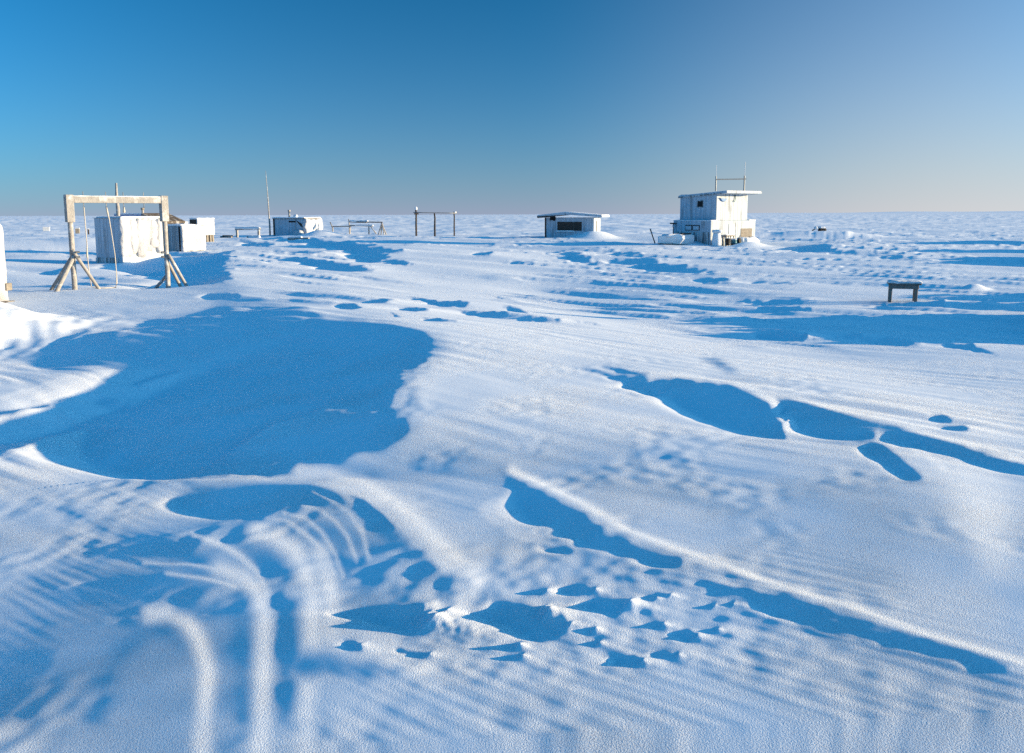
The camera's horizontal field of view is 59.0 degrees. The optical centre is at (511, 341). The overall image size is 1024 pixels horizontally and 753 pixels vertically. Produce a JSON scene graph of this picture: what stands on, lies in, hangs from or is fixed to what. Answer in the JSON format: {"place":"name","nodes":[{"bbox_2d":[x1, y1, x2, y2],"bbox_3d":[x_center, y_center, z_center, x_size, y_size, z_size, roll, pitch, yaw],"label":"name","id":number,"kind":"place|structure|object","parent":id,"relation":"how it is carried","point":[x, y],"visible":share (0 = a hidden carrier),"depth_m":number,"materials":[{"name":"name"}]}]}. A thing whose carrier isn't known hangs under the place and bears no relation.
{"place":"outdoors","nodes":[
{"label":"outdoors","id":0,"kind":"place"},
{"bbox_2d":[0,213,1023,752],"bbox_3d":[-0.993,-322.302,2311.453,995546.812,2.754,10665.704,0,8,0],"label":"snow ground","id":1,"kind":"structure","parent":0,"point":[522,483],"depth_m":6.61,"materials":[{"name":"white snow"}]},
{"bbox_2d":[0,224,13,302],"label":"white hut","id":2,"kind":"object","parent":1,"relation":"on","point":[5,287],"visible":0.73,"depth_m":20.90,"materials":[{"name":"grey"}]},
{"bbox_2d":[115,183,119,215],"bbox_3d":[-22.594,-6.751,52.061,0.226,4.602,0.222,0,8,0],"label":"radio pole","id":3,"kind":"object","parent":1,"relation":"on","point":[117,205],"visible":0.37,"depth_m":51.83,"materials":[{"name":"grey metal"}]},
{"bbox_2d":[49,191,187,291],"bbox_3d":[-10.717,-2.473,24.580,3.690,3.093,1.196,-7,11,-42],"label":"wooden frame","id":4,"kind":"object","parent":1,"relation":"on","point":[71,200],"visible":0.98,"depth_m":23.80,"materials":[{"name":"white wood"}]},
{"bbox_2d":[83,207,116,287],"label":"thin poles","id":5,"kind":"object","parent":4,"relation":"hanging from","point":[87,246],"visible":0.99,"depth_m":24.00,"materials":[{"name":"grey wood"}]},
{"bbox_2d":[94,216,163,262],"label":"storage shed","id":6,"kind":"structure","parent":1,"relation":"on","point":[137,238],"depth_m":42.45,"materials":[{"name":"wood"}]},
{"bbox_2d":[114,208,184,223],"bbox_3d":[-25.264,-7.820,63.176,3.991,2.915,2.600,3,9,22],"label":"back hut","id":7,"kind":"object","parent":1,"relation":"on","point":[173,219],"visible":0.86,"depth_m":62.42,"materials":[{"name":"brown paint"}]},
{"bbox_2d":[167,224,205,251],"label":"plank shed","id":8,"kind":"structure","parent":1,"relation":"on","point":[185,237],"depth_m":51.29,"materials":[{"name":"wood"}]},
{"bbox_2d":[189,218,214,241],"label":"shed","id":9,"kind":"structure","parent":1,"relation":"on","point":[208,223],"depth_m":72.76,"materials":[{"name":"grey wood"}]},
{"bbox_2d":[220,235,233,237],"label":"lumber pile","id":10,"kind":"object","parent":1,"relation":"on","point":[226,236],"visible":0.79,"depth_m":84.24,"materials":[{"name":"grey wood"}]},
{"bbox_2d":[235,227,260,236],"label":"snowy rail","id":11,"kind":"object","parent":1,"relation":"on","point":[258,229],"visible":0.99,"depth_m":84.32,"materials":[{"name":"white"}]},
{"bbox_2d":[247,235,260,237],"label":"snowy log","id":12,"kind":"object","parent":1,"relation":"on","point":[252,236],"visible":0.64,"depth_m":82.39,"materials":[{"name":"white snow"}]},
{"bbox_2d":[266,178,270,234],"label":"whip mast","id":13,"kind":"object","parent":1,"relation":"on","point":[268,212],"visible":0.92,"depth_m":89.30,"materials":[{"name":"grey metal"}]},
{"bbox_2d":[272,210,322,235],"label":"drifted shed","id":14,"kind":"structure","parent":1,"relation":"on","point":[294,225],"depth_m":87.62,"materials":[{"name":"white"}]},
{"bbox_2d":[287,236,309,239],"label":"snowy plank","id":15,"kind":"object","parent":1,"relation":"on","point":[294,238],"visible":0.98,"depth_m":70.50,"materials":[{"name":"white"}]},
{"bbox_2d":[330,219,376,233],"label":"drying rack","id":16,"kind":"object","parent":1,"relation":"on","point":[354,221],"visible":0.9,"depth_m":87.87,"materials":[{"name":"white wood"}]},
{"bbox_2d":[356,221,386,234],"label":"trestle","id":17,"kind":"object","parent":1,"relation":"on","point":[382,227],"visible":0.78,"depth_m":85.96,"materials":[{"name":"grey wood"}]},
{"bbox_2d":[413,207,456,235],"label":"bar frame","id":18,"kind":"object","parent":1,"relation":"on","point":[416,213],"visible":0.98,"depth_m":79.93,"materials":[{"name":"brown"}]},
{"bbox_2d":[537,212,609,237],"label":"cabin","id":19,"kind":"object","parent":1,"relation":"on","point":[555,227],"visible":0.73,"depth_m":73.50,"materials":[{"name":"white wood"}]},
{"bbox_2d":[556,222,581,231],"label":"window","id":20,"kind":"structure","parent":19,"relation":"in","point":[561,226],"depth_m":73.45,"materials":[{"name":"black glass"}]},
{"bbox_2d":[658,233,693,244],"bbox_3d":[10.268,-6.440,57.198,2.350,0.749,0.857,-3,9,-22],"label":"cargo sled","id":21,"kind":"object","parent":1,"relation":"on","point":[677,239],"visible":1,"depth_m":56.85,"materials":[{"name":"white"}]},
{"bbox_2d":[712,229,721,246],"bbox_3d":[12.812,-6.357,56.697,0.582,1.249,0.573,0,8,0],"label":"snow crusted barrel","id":22,"kind":"object","parent":1,"relation":"on","point":[716,239],"visible":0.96,"depth_m":56.46,"materials":[{"name":"white snow"}]},
{"bbox_2d":[673,190,761,245],"bbox_3d":[13.488,-7.743,59.194,4.514,4.008,4.010,-6,10,-37],"label":"lookout cabin","id":23,"kind":"object","parent":1,"relation":"on","point":[703,216],"visible":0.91,"depth_m":58.13,"materials":[{"name":"white wood"}]},
{"bbox_2d":[685,225,691,229],"bbox_3d":[11.371,-7.301,58.316,0.043,0.340,0.580,-6,10,-37],"label":"window","id":24,"kind":"structure","parent":23,"relation":"in","point":[687,227],"depth_m":58.32,"materials":[{"name":"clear glass"}]},
{"bbox_2d":[692,225,699,229],"bbox_3d":[11.749,-7.235,57.842,0.043,0.340,0.580,-6,10,-37],"label":"window","id":25,"kind":"structure","parent":23,"relation":"in","point":[695,227],"depth_m":57.79,"materials":[{"name":"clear glass"}]},
{"bbox_2d":[697,200,702,207],"bbox_3d":[12.080,-8.812,58.205,0.024,0.460,0.530,-6,10,-37],"label":"window","id":26,"kind":"structure","parent":23,"relation":"in","point":[699,202],"depth_m":58.20,"materials":[{"name":"black glass"}]},
{"bbox_2d":[715,162,745,190],"bbox_3d":[13.953,-10.478,57.731,2.352,1.901,0.130,-4,9,-23],"label":"roof aerial","id":27,"kind":"object","parent":23,"relation":"on","point":[744,178],"visible":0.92,"depth_m":57.69,"materials":[{"name":"metal"}]},
{"bbox_2d":[728,224,735,245],"bbox_3d":[14.168,-6.819,58.217,0.680,1.444,0.048,-6,10,-37],"label":"door","id":28,"kind":"structure","parent":23,"relation":"in","point":[732,227],"depth_m":58.19,"materials":[{"name":"wood"}]},
{"bbox_2d":[725,238,729,244],"bbox_3d":[13.547,-6.242,56.907,0.346,0.455,0.350,0,8,0],"label":"dark bucket","id":29,"kind":"object","parent":1,"relation":"on","point":[727,241],"visible":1,"depth_m":56.80,"materials":[{"name":"black metal"}]},
{"bbox_2d":[722,234,734,245],"bbox_3d":[13.761,-6.300,57.612,0.840,0.987,0.320,-6,10,-37],"label":"work bench","id":30,"kind":"object","parent":1,"relation":"on","point":[726,235],"visible":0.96,"depth_m":57.45,"materials":[{"name":"white"}]},
{"bbox_2d":[731,236,740,244],"bbox_3d":[14.304,-6.346,57.292,0.558,0.666,1.263,7,11,42],"label":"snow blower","id":31,"kind":"object","parent":1,"relation":"on","point":[734,241],"visible":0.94,"depth_m":57.01,"materials":[{"name":"black metal"}]},
{"bbox_2d":[812,226,826,230],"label":"buried machine","id":32,"kind":"object","parent":1,"relation":"on","point":[822,228],"visible":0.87,"depth_m":75.32,"materials":[{"name":"white rubber"}]},
{"bbox_2d":[887,280,922,301],"bbox_3d":[9.078,-0.984,21.003,0.730,0.860,0.514,3,8,19],"label":"wooden table","id":33,"kind":"object","parent":1,"relation":"on","point":[905,284],"visible":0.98,"depth_m":20.77,"materials":[{"name":"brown wood"}]},
{"bbox_2d":[0,0,1023,215],"label":"sky","id":34,"kind":"structure","parent":0,"point":[344,107],"materials":[{"name":"blue"}]},
{"bbox_2d":[747,211,1023,213],"bbox_3d":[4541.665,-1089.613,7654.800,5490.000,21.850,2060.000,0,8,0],"label":"distant hills","id":35,"kind":"structure","parent":0,"point":[907,212],"depth_m":7437.66,"materials":[{"name":"white snow"}]}
]}

